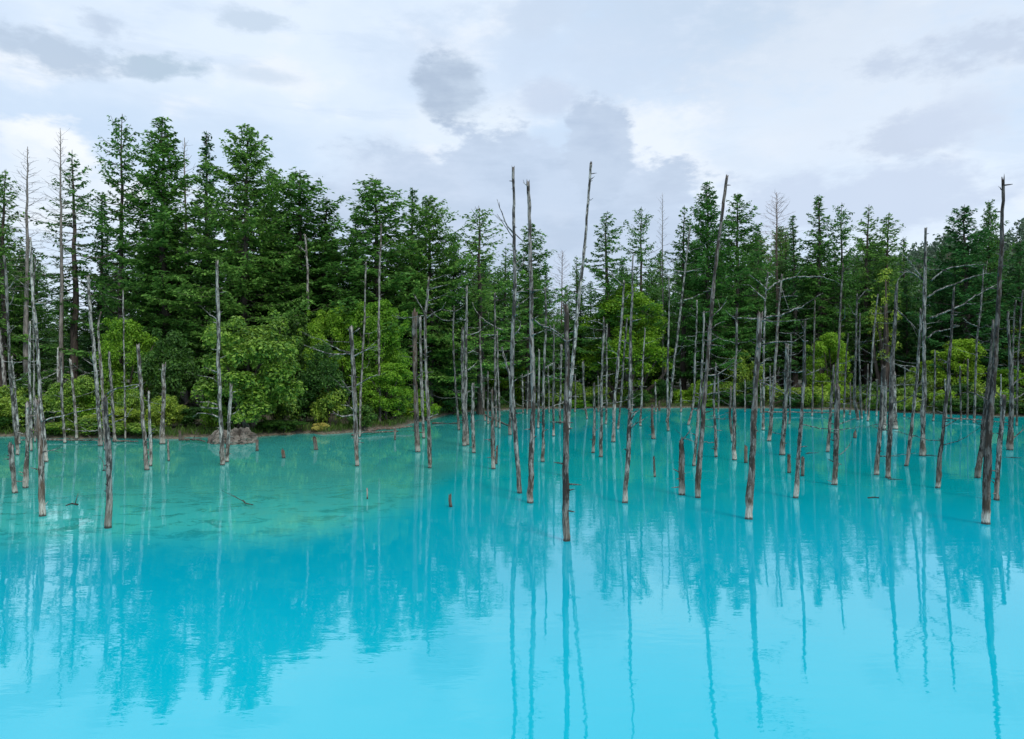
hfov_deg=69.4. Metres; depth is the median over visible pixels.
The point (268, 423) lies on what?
bush
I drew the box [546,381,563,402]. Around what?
bush
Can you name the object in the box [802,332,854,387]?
bush
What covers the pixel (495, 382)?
dead trunk
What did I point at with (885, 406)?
dead trunk
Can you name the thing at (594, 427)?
dead trunk
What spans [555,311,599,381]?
larch tree
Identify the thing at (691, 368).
fir tree
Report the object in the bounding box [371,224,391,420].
dead trunk
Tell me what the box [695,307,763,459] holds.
dead trunk
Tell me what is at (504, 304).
larch tree
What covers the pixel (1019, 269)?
fir tree
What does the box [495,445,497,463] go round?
stump
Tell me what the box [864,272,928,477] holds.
dead trunk
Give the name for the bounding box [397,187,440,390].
fir tree
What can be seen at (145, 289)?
larch tree
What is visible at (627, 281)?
larch tree
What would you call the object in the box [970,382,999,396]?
bush
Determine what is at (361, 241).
fir tree
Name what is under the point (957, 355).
bush
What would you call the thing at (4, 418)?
bush
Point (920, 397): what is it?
bush
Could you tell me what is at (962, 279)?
larch tree
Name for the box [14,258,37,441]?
dead trunk
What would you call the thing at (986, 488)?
dead trunk
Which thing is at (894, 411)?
dead trunk
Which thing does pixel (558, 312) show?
larch tree
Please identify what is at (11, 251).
larch tree
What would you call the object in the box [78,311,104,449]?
dead trunk
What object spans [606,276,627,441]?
dead trunk
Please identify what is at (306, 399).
bush
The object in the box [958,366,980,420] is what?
dead trunk
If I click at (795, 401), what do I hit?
bush
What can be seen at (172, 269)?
larch tree
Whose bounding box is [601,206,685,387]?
larch tree
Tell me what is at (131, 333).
bush
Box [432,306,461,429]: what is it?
dead trunk
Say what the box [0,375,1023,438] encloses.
ground
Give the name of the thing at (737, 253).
larch tree
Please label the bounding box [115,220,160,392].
larch tree
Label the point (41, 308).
larch tree
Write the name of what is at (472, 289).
larch tree
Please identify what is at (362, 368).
dead trunk
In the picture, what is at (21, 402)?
bush
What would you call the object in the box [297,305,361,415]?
bush
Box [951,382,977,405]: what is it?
bush
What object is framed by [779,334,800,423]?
dead trunk
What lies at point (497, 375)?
dead trunk
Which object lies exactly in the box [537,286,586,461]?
dead trunk
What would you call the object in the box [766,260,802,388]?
fir tree
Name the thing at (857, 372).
fir tree
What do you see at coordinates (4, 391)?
bush
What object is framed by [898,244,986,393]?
fir tree
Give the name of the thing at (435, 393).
bush
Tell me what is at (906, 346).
fir tree
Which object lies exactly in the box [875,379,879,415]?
dead trunk
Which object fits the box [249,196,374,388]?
larch tree
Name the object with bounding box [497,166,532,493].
dead trunk
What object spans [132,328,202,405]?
bush
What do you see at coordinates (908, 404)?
bush
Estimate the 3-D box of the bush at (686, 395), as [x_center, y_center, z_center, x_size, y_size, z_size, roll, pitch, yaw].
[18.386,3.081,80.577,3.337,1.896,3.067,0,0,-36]
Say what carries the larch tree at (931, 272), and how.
on the ground at (266, 433)
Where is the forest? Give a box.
[41,218,1023,366]
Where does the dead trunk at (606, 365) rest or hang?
on the water
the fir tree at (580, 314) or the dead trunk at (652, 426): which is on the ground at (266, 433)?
the fir tree at (580, 314)
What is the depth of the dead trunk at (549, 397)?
67.93 m
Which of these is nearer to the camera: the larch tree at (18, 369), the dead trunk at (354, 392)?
the dead trunk at (354, 392)
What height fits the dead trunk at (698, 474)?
10.842 m
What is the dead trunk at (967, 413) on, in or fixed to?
in the water
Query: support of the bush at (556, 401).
on the ground at (266, 433)
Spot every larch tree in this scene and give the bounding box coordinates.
[0,170,45,388]
[0,214,46,331]
[0,247,90,391]
[0,260,32,384]
[7,152,115,397]
[11,117,233,389]
[11,259,68,391]
[43,284,90,382]
[54,307,110,389]
[63,115,169,405]
[78,274,134,381]
[83,216,204,399]
[84,260,134,380]
[94,228,201,401]
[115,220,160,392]
[133,218,212,404]
[141,123,353,386]
[154,221,224,398]
[164,215,262,403]
[172,166,424,404]
[201,167,341,372]
[237,240,310,372]
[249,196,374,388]
[251,221,296,308]
[273,265,306,346]
[302,174,475,410]
[344,280,412,400]
[357,195,510,407]
[364,243,458,384]
[403,263,451,384]
[423,207,547,414]
[431,253,458,348]
[452,256,499,368]
[462,264,494,323]
[468,283,504,391]
[471,271,542,389]
[484,223,572,408]
[487,248,527,390]
[509,276,571,395]
[511,270,559,382]
[549,255,596,366]
[550,308,563,351]
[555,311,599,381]
[556,212,671,401]
[556,288,574,351]
[584,280,599,355]
[599,264,650,388]
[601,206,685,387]
[634,308,674,393]
[636,270,689,383]
[636,287,701,390]
[645,181,772,390]
[648,205,710,390]
[653,254,687,372]
[668,257,700,381]
[670,258,705,390]
[677,254,766,383]
[685,194,799,371]
[722,254,802,372]
[726,232,799,364]
[753,256,815,392]
[767,226,836,367]
[769,231,815,318]
[773,195,892,380]
[787,255,832,386]
[797,235,860,369]
[797,262,812,386]
[806,205,871,375]
[816,250,863,370]
[836,260,864,385]
[838,206,914,384]
[843,212,918,363]
[849,233,897,379]
[858,280,906,377]
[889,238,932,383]
[901,285,959,367]
[909,263,949,360]
[911,300,949,389]
[922,257,983,371]
[939,250,985,321]
[955,199,1023,381]
[982,301,1017,376]
[986,255,1015,323]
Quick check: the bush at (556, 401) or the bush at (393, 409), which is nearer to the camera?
the bush at (393, 409)
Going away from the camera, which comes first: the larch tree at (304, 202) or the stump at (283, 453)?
the stump at (283, 453)
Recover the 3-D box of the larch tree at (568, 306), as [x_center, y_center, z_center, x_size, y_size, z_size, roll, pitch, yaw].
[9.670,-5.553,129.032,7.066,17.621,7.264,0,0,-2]
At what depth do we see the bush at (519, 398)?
78.13 m
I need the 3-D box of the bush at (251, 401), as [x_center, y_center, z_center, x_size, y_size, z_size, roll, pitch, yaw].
[-15.795,0.263,44.567,6.623,7.728,6.535,0,0,-8]
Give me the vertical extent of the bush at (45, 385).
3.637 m
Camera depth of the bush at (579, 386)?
78.98 m
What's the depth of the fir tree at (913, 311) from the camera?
111.30 m
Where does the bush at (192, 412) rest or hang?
on the ground at (266, 433)
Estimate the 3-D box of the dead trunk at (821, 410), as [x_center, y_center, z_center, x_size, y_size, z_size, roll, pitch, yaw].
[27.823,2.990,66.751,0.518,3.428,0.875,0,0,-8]
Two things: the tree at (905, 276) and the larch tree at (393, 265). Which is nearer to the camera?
the larch tree at (393, 265)
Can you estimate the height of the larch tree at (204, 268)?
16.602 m
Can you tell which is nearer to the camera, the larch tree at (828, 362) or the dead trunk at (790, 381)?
the dead trunk at (790, 381)
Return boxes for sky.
[0,0,1023,335]
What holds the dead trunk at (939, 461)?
on the water
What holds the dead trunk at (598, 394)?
on the water
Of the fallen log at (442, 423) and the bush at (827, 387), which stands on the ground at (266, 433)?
the bush at (827, 387)
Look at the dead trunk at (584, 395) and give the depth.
59.70 m
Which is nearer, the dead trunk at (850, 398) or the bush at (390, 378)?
the bush at (390, 378)
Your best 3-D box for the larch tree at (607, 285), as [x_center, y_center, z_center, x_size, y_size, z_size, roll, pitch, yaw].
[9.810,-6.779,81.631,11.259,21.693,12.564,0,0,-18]
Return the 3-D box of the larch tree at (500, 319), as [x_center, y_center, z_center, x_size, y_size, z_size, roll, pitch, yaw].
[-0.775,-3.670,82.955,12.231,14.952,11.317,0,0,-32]
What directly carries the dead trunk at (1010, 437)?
on the water
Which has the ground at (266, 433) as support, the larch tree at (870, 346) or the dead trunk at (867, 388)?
the larch tree at (870, 346)
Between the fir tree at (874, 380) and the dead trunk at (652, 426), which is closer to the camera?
the dead trunk at (652, 426)
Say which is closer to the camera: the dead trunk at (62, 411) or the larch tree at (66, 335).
the dead trunk at (62, 411)
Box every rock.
[207,429,226,443]
[225,427,258,444]
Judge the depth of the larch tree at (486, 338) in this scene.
77.81 m
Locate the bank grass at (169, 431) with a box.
[0,401,1023,436]
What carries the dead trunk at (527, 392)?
in the water
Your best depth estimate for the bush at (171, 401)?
45.45 m
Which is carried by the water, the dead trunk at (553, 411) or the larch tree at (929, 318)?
the dead trunk at (553, 411)
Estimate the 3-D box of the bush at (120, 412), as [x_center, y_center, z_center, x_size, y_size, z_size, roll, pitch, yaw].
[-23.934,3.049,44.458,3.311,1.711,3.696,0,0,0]
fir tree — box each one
[12,248,66,389]
[56,298,87,396]
[65,191,129,388]
[174,131,254,399]
[330,241,374,404]
[341,205,384,396]
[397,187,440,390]
[413,234,493,414]
[459,258,500,383]
[525,263,561,386]
[563,272,590,355]
[571,288,596,397]
[583,288,644,395]
[611,259,637,388]
[669,242,710,382]
[670,280,723,391]
[729,224,784,387]
[733,261,754,392]
[761,214,823,393]
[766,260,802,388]
[800,264,852,383]
[824,281,900,385]
[827,258,857,381]
[849,255,899,384]
[883,275,919,386]
[890,204,1023,394]
[892,280,926,388]
[895,280,913,386]
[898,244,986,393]
[974,241,1023,388]
[1003,273,1023,385]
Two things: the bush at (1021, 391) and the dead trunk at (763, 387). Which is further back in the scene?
the bush at (1021, 391)
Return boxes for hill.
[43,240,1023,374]
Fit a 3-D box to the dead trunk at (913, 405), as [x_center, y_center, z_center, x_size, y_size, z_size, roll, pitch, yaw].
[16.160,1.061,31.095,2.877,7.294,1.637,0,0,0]
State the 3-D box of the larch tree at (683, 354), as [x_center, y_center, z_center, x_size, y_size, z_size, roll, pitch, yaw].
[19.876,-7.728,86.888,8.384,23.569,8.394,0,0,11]
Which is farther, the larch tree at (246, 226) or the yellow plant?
the larch tree at (246, 226)
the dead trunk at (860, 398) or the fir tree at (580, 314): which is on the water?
the dead trunk at (860, 398)
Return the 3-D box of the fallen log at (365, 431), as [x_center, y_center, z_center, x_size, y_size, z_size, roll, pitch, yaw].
[-8.571,3.673,45.405,3.085,0.583,0.950,0,0,-36]
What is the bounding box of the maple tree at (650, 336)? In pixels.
[575,283,673,399]
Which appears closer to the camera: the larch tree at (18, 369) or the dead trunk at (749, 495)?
the dead trunk at (749, 495)
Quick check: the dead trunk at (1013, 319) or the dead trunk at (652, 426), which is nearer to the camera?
the dead trunk at (652, 426)
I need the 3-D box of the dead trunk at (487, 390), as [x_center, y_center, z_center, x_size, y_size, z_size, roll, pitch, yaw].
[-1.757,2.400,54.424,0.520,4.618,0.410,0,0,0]
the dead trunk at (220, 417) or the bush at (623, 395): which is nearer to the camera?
the dead trunk at (220, 417)
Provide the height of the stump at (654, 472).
1.540 m
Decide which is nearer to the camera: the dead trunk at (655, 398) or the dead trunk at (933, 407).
the dead trunk at (933, 407)
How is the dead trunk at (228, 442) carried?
on the water
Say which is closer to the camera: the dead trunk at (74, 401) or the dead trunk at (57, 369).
the dead trunk at (74, 401)
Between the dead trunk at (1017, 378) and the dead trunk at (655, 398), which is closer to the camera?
the dead trunk at (1017, 378)
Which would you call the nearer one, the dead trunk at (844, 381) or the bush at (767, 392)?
the dead trunk at (844, 381)
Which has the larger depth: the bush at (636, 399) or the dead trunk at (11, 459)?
the bush at (636, 399)
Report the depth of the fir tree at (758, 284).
91.68 m
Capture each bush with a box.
[0,385,28,414]
[0,397,21,426]
[0,416,22,429]
[7,394,55,426]
[12,371,55,408]
[33,421,78,432]
[43,374,119,422]
[44,405,73,423]
[66,393,117,424]
[75,416,123,435]
[77,407,144,433]
[88,317,158,401]
[109,422,159,434]
[115,389,147,423]
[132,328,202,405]
[144,394,181,426]
[147,396,188,428]
[175,406,203,426]
[190,309,307,428]
[199,402,234,427]
[211,396,249,426]
[255,419,308,431]
[259,392,301,425]
[275,317,322,384]
[277,388,325,421]
[296,343,350,422]
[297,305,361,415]
[309,387,348,423]
[340,405,377,429]
[342,299,411,409]
[348,388,382,420]
[351,363,412,420]
[371,391,413,418]
[401,398,440,418]
[408,389,433,409]
[433,354,476,403]
[435,394,450,407]
[437,392,461,409]
[467,392,486,407]
[484,365,535,398]
[485,395,505,406]
[493,390,516,404]
[514,392,536,403]
[535,383,551,402]
[542,350,597,399]
[545,392,563,405]
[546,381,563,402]
[561,400,592,407]
[572,381,587,399]
[582,395,610,404]
[585,386,611,400]
[613,388,627,402]
[622,393,648,406]
[625,389,653,402]
[651,378,676,402]
[668,389,692,402]
[687,380,717,401]
[694,398,717,406]
[708,389,736,405]
[715,381,739,398]
[718,350,765,394]
[736,394,762,407]
[737,380,765,401]
[758,383,783,402]
[774,394,805,406]
[778,387,800,401]
[796,381,851,401]
[800,387,829,406]
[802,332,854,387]
[824,382,847,402]
[842,386,865,403]
[857,382,879,404]
[862,391,888,409]
[871,387,896,402]
[896,366,937,393]
[896,387,920,405]
[896,396,921,410]
[911,394,936,405]
[920,338,987,396]
[927,390,959,408]
[930,398,972,412]
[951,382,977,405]
[955,395,976,411]
[969,394,1008,412]
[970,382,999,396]
[981,369,1023,400]
[998,389,1023,408]
[999,402,1023,413]
[1014,386,1023,407]
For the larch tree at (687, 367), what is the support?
on the ground at (266, 433)
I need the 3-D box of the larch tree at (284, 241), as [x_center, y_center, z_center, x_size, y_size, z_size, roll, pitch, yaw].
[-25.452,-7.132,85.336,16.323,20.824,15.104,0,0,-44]
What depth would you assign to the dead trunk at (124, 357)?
42.52 m
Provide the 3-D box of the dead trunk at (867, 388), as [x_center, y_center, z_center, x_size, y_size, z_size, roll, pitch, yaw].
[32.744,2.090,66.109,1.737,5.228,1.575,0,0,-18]
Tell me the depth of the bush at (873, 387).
75.23 m
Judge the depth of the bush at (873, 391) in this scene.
73.81 m
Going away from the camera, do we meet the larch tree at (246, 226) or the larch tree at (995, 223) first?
the larch tree at (246, 226)
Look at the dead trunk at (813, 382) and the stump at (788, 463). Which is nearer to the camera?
the stump at (788, 463)
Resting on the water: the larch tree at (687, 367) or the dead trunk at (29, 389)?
the dead trunk at (29, 389)
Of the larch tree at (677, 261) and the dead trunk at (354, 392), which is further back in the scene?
the larch tree at (677, 261)
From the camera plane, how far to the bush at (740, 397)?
76.17 m
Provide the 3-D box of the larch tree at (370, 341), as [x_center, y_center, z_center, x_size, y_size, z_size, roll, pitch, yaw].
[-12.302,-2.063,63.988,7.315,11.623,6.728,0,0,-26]
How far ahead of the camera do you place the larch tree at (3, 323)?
59.92 m
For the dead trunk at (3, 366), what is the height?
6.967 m
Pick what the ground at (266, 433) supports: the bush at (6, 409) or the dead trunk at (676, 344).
the bush at (6, 409)
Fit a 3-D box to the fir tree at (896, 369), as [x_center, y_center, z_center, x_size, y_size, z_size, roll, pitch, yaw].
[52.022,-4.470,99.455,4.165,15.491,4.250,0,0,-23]
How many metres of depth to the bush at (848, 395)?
76.26 m
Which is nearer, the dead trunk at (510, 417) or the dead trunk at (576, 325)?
the dead trunk at (576, 325)
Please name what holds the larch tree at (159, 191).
on the ground at (266, 433)
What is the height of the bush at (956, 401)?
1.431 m
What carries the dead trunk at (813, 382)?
on the water
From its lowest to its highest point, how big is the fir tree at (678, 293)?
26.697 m
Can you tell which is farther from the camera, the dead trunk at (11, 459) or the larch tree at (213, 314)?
the larch tree at (213, 314)
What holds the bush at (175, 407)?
on the ground at (266, 433)
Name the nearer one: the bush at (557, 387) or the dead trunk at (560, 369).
the dead trunk at (560, 369)
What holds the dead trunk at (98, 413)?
on the water
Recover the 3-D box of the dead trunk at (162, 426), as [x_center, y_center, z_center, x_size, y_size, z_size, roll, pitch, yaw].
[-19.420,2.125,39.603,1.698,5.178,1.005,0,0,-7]
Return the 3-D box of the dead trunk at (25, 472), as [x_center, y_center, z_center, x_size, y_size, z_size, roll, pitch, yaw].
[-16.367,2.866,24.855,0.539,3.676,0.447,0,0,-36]
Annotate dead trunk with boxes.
[0,330,6,386]
[1,255,27,454]
[3,237,79,461]
[6,441,23,492]
[9,355,24,443]
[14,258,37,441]
[17,401,32,487]
[23,321,34,450]
[29,393,111,516]
[44,346,59,391]
[45,356,66,442]
[62,275,122,445]
[69,358,99,438]
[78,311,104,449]
[79,352,132,441]
[99,290,126,438]
[99,382,145,528]
[130,344,157,469]
[132,362,166,443]
[148,391,155,465]
[193,260,226,464]
[225,383,236,461]
[296,234,309,308]
[300,325,383,465]
[359,262,377,436]
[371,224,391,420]
[394,274,457,467]
[395,308,422,451]
[417,316,424,437]
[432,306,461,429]
[458,326,467,445]
[460,285,488,444]
[468,305,502,420]
[468,383,477,452]
[470,330,506,427]
[483,387,498,468]
[486,371,491,423]
[489,347,511,434]
[492,293,515,426]
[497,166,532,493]
[513,180,563,503]
[515,374,523,412]
[525,370,528,413]
[535,349,541,427]
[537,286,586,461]
[537,324,581,435]
[544,302,580,541]
[545,344,563,423]
[547,366,556,412]
[569,161,594,431]
[569,361,587,418]
[574,374,579,411]
[584,316,641,456]
[590,324,608,423]
[590,382,607,452]
[597,376,617,411]
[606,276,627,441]
[613,318,641,428]
[619,255,646,502]
[631,379,632,410]
[638,328,662,425]
[647,404,654,438]
[654,382,656,411]
[663,274,684,430]
[665,226,710,421]
[671,426,691,494]
[675,311,739,465]
[675,362,736,456]
[679,379,681,411]
[686,300,709,424]
[695,175,738,497]
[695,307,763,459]
[716,374,720,411]
[723,379,750,411]
[725,386,732,441]
[741,269,836,429]
[744,281,822,519]
[759,383,761,412]
[763,343,805,454]
[767,274,801,440]
[767,366,770,413]
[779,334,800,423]
[780,320,863,497]
[795,300,832,415]
[818,364,834,451]
[819,384,823,413]
[825,383,859,484]
[829,333,848,417]
[833,263,867,445]
[848,288,868,419]
[849,382,852,414]
[851,364,929,474]
[852,294,900,420]
[853,308,925,465]
[857,313,868,418]
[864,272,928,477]
[865,364,873,413]
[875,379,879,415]
[879,286,982,487]
[883,379,887,428]
[893,372,897,428]
[894,227,996,455]
[902,366,912,416]
[920,350,942,420]
[949,372,952,417]
[955,266,1001,422]
[955,319,1005,477]
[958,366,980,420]
[965,359,970,418]
[981,176,1011,524]
[991,392,1005,500]
[1000,374,1021,413]
[1004,300,1023,399]
[1006,290,1023,425]
[1006,311,1023,449]
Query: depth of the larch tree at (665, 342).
92.07 m
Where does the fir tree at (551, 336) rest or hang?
on the ground at (266, 433)
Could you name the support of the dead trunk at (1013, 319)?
on the water
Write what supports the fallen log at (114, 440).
on the water
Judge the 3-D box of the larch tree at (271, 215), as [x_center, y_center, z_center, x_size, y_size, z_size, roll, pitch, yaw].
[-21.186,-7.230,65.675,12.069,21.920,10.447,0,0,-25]
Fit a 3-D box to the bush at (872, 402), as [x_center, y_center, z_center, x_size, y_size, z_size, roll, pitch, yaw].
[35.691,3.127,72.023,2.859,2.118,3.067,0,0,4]
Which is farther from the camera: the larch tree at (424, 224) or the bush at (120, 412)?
the larch tree at (424, 224)
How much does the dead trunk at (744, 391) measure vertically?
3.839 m
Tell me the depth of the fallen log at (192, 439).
40.92 m
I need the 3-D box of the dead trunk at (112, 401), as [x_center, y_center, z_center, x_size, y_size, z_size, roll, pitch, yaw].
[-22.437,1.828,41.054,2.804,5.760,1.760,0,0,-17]
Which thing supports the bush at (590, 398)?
on the ground at (266, 433)
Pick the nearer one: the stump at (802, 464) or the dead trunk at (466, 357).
the stump at (802, 464)
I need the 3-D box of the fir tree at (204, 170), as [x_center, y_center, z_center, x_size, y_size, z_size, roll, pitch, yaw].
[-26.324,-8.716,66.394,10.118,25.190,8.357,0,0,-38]
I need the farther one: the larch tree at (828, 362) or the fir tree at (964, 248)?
the larch tree at (828, 362)
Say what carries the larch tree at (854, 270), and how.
on the ground at (266, 433)
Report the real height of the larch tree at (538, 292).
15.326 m
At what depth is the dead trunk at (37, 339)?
31.95 m
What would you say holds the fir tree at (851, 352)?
on the ground at (266, 433)
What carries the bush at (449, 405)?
on the ground at (266, 433)
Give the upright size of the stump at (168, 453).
1.705 m
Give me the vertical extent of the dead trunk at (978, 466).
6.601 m
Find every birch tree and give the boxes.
[865,267,903,388]
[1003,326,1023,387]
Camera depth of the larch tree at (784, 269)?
93.45 m
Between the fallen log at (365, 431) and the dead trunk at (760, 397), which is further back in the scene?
the dead trunk at (760, 397)
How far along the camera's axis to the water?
13.52 m
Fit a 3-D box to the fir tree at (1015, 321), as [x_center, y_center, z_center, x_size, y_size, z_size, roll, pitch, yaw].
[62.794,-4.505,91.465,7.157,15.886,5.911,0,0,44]
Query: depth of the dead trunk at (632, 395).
71.29 m
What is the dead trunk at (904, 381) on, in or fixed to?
on the water
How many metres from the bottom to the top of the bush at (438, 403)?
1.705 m
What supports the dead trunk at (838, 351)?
on the water
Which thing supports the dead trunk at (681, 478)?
on the water
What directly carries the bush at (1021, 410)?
on the ground at (266, 433)
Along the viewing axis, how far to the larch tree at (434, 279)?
81.56 m
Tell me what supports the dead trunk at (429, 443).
on the water
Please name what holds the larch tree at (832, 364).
on the ground at (266, 433)
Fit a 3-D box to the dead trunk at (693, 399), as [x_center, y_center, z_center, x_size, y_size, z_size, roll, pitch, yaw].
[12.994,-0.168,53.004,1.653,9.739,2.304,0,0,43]
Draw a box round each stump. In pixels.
[167,440,169,460]
[256,440,258,450]
[281,448,285,457]
[313,436,317,449]
[448,494,451,506]
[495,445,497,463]
[653,456,655,476]
[744,445,747,462]
[787,454,790,472]
[801,456,804,475]
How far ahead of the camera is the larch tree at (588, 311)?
109.49 m
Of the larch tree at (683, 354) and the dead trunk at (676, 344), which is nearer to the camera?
the dead trunk at (676, 344)
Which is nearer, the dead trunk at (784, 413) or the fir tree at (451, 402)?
the dead trunk at (784, 413)
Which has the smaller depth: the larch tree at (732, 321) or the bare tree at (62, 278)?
the bare tree at (62, 278)
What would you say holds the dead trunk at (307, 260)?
on the ground at (266, 433)
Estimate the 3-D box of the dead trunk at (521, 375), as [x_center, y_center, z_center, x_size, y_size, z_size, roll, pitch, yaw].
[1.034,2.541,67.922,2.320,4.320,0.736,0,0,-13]
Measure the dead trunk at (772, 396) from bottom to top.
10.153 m
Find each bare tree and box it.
[0,147,56,387]
[32,130,86,383]
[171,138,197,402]
[551,249,570,380]
[651,196,670,391]
[752,191,798,385]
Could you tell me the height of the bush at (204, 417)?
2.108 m
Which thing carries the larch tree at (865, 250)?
on the ground at (266, 433)
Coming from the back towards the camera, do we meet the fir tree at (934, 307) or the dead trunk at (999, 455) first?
the fir tree at (934, 307)
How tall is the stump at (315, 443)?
1.446 m
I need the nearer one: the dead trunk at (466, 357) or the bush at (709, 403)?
the dead trunk at (466, 357)
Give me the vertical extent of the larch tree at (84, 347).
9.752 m
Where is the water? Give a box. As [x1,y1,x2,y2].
[0,408,1023,738]
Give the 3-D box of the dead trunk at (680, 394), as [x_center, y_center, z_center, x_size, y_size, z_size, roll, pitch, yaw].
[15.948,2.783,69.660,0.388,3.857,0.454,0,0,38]
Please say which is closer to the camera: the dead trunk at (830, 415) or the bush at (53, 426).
the dead trunk at (830, 415)
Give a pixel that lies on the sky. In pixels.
(910, 110)
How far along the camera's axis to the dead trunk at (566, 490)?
17.25 m
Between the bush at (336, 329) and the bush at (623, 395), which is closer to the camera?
the bush at (336, 329)
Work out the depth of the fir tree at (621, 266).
91.76 m
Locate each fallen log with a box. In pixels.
[46,435,97,440]
[110,436,137,441]
[181,430,205,441]
[351,426,397,435]
[367,426,412,431]
[432,422,461,423]
[765,411,833,412]
[946,416,1007,422]
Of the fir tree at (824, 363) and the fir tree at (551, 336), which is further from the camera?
the fir tree at (824, 363)
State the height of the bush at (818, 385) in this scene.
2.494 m
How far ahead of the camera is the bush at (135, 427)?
42.87 m
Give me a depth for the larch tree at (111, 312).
106.08 m
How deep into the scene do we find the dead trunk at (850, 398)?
65.02 m
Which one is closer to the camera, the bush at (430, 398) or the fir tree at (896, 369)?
the bush at (430, 398)
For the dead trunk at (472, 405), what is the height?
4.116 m
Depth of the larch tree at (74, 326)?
63.67 m
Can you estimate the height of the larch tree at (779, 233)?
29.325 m
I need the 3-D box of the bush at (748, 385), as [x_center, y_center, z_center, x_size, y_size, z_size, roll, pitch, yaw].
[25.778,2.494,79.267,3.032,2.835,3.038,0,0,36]
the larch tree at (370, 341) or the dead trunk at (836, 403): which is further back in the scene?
the larch tree at (370, 341)
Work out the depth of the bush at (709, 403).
76.69 m
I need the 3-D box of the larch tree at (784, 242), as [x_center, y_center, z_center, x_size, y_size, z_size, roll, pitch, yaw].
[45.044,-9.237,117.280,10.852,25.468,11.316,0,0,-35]
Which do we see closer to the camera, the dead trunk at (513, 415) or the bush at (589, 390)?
the dead trunk at (513, 415)
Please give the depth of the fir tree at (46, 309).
86.30 m
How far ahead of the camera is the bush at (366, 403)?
51.55 m
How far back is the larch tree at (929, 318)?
99.77 m
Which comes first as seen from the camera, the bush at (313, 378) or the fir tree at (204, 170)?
the bush at (313, 378)
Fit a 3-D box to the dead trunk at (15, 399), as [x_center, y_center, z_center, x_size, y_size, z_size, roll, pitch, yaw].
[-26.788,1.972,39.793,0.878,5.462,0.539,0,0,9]
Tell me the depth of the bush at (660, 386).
79.42 m
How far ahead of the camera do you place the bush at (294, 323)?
56.32 m
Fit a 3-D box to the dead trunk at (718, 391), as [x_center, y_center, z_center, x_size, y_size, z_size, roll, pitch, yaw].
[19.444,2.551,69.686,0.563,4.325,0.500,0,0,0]
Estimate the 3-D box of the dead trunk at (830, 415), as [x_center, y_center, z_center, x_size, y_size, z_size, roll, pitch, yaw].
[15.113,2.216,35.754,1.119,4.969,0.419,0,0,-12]
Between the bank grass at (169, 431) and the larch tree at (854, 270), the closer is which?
the bank grass at (169, 431)
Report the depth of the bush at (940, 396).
68.92 m
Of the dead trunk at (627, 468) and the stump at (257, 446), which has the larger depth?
the stump at (257, 446)
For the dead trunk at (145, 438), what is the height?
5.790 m
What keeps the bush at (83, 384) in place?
on the ground at (266, 433)
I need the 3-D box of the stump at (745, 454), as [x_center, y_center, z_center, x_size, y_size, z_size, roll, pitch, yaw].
[10.004,3.939,31.671,0.169,1.535,0.182,0,0,27]
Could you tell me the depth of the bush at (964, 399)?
65.91 m
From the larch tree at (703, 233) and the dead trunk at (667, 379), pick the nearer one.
the dead trunk at (667, 379)
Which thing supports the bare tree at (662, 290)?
on the ground at (266, 433)
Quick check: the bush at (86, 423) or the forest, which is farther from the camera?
the forest
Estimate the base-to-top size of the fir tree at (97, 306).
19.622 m
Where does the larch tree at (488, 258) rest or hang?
on the ground at (266, 433)
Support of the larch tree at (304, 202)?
on the ground at (266, 433)
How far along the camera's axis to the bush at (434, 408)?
57.00 m
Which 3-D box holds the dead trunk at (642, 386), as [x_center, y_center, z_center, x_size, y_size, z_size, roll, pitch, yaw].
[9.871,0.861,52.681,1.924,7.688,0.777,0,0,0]
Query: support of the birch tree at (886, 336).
on the ground at (266, 433)
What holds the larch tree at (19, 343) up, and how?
on the ground at (266, 433)
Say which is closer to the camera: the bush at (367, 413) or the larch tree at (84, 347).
the bush at (367, 413)
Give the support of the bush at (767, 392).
on the ground at (266, 433)
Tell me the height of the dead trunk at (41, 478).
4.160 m
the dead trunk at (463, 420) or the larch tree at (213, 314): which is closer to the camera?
the dead trunk at (463, 420)
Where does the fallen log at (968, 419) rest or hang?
on the water
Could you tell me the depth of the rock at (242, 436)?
39.90 m
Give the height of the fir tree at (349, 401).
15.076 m
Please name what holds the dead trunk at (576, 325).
on the water
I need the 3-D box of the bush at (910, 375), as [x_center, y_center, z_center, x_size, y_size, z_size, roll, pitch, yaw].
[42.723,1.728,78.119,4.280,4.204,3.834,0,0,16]
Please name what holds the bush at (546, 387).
on the ground at (266, 433)
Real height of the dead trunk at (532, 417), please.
10.468 m
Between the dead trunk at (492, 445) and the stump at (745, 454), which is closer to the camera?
the dead trunk at (492, 445)
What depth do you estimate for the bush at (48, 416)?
45.79 m
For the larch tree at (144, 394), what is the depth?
70.31 m
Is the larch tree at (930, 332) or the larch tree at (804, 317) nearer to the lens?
the larch tree at (930, 332)
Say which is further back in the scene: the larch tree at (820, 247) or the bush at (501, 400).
the larch tree at (820, 247)
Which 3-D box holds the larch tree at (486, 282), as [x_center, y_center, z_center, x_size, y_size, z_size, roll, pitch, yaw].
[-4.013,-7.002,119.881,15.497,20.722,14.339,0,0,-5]
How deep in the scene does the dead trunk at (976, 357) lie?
55.35 m
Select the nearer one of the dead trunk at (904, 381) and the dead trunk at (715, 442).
the dead trunk at (715, 442)
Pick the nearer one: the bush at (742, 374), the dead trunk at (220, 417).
the dead trunk at (220, 417)
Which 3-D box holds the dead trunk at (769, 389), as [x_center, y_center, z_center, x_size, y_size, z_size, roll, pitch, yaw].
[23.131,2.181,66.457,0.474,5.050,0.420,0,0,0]
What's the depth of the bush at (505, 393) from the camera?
75.64 m
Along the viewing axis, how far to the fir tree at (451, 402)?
65.38 m
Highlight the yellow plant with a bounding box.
[311,422,330,430]

